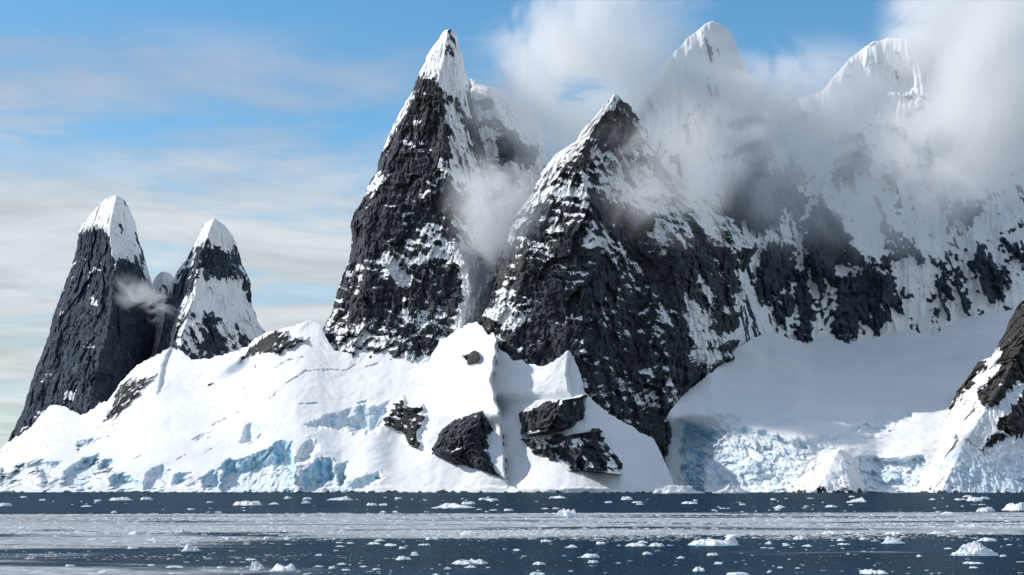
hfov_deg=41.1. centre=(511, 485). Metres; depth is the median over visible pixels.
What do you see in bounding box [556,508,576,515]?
ice floe
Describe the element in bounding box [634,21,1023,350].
mountain
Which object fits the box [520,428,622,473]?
rock bluff
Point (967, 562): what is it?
ice floe
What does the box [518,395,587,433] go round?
rock bluff
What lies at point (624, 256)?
mountain
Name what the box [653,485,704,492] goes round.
ice hummock
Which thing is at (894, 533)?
floe
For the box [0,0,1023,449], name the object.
sky
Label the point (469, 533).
ice floe
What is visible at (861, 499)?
ice floe
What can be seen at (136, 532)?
ice floe
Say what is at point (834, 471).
snow mound
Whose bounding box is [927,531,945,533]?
floe
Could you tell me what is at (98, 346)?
mountain
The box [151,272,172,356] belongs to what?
mountain
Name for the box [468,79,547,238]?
mountain
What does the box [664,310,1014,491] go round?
glacier
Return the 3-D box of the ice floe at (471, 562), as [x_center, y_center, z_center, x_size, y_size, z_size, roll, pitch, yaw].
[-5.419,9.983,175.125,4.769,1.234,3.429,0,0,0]
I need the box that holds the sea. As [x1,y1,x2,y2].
[0,492,1023,574]
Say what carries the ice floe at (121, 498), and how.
on the sea
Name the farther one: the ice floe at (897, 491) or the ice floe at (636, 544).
the ice floe at (897, 491)
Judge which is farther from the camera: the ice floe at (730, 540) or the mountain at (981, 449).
the mountain at (981, 449)
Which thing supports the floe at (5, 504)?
on the sea
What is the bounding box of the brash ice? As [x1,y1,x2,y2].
[0,497,1023,574]
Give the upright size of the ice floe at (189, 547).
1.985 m
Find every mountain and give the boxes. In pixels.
[8,195,156,441]
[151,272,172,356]
[156,219,265,359]
[323,29,502,364]
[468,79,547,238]
[481,94,757,460]
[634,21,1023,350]
[916,300,1023,492]
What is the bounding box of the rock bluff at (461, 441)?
[432,410,508,477]
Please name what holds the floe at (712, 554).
on the sea
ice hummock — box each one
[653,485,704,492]
[712,482,748,492]
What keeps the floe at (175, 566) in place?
on the sea
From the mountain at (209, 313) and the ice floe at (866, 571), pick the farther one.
the mountain at (209, 313)
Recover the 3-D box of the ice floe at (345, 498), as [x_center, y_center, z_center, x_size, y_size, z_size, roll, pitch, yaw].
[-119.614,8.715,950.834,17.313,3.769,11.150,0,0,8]
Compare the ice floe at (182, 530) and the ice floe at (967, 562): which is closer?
the ice floe at (967, 562)
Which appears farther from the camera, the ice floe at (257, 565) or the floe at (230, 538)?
the floe at (230, 538)
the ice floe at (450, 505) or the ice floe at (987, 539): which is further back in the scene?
the ice floe at (450, 505)
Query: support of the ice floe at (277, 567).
on the sea
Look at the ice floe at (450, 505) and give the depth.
613.48 m
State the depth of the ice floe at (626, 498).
985.22 m
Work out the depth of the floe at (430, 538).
254.55 m
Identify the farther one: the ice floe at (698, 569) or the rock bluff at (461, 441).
the rock bluff at (461, 441)
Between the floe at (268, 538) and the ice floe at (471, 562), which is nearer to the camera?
the ice floe at (471, 562)
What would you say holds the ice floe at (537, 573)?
on the sea
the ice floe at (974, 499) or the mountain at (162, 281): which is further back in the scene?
the mountain at (162, 281)
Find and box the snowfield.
[0,320,673,492]
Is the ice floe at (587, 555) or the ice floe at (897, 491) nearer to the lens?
the ice floe at (587, 555)
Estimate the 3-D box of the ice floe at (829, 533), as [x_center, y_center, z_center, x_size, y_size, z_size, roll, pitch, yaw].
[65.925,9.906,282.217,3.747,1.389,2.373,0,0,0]
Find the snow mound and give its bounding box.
[788,450,864,492]
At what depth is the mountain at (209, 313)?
2962.45 m
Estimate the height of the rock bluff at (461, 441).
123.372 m
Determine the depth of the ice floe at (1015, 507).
555.05 m
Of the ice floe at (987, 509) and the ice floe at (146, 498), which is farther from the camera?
the ice floe at (146, 498)
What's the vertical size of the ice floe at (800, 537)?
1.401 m
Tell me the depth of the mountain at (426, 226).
2562.63 m
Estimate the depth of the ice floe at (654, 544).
225.91 m
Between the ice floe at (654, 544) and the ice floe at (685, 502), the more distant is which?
the ice floe at (685, 502)
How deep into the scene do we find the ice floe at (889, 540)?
237.50 m
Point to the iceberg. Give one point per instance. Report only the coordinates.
(974, 548)
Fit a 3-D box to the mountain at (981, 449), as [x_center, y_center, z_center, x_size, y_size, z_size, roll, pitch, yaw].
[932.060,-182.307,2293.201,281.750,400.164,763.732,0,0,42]
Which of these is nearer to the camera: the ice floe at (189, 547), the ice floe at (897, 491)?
the ice floe at (189, 547)
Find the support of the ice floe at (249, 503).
on the sea
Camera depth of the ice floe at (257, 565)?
163.15 m
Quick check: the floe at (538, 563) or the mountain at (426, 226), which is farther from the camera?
the mountain at (426, 226)
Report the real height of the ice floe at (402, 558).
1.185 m
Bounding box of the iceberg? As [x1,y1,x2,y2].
[951,541,998,555]
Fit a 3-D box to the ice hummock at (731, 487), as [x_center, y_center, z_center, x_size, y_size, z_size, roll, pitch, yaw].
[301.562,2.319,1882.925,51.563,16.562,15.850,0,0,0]
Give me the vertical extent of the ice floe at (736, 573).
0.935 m
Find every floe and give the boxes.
[0,503,11,505]
[110,497,130,499]
[128,530,141,534]
[140,497,152,499]
[166,565,182,567]
[175,527,190,532]
[181,543,200,551]
[225,536,237,539]
[233,500,261,505]
[249,561,264,569]
[262,536,273,539]
[269,563,295,571]
[328,496,352,499]
[395,556,410,559]
[425,536,437,539]
[432,503,474,507]
[451,559,487,564]
[460,530,478,534]
[530,572,544,574]
[533,561,545,564]
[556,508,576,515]
[582,553,599,557]
[621,496,632,499]
[625,542,645,546]
[649,542,663,546]
[681,501,697,503]
[689,535,738,545]
[693,566,704,571]
[706,552,718,555]
[726,572,748,574]
[793,535,807,539]
[822,531,840,534]
[851,497,866,501]
[859,569,887,573]
[882,536,904,543]
[885,531,902,534]
[889,489,904,492]
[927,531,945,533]
[963,561,983,563]
[966,497,981,500]
[976,507,994,511]
[977,537,996,540]
[1002,502,1023,510]
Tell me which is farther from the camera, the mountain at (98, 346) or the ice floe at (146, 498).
the mountain at (98, 346)

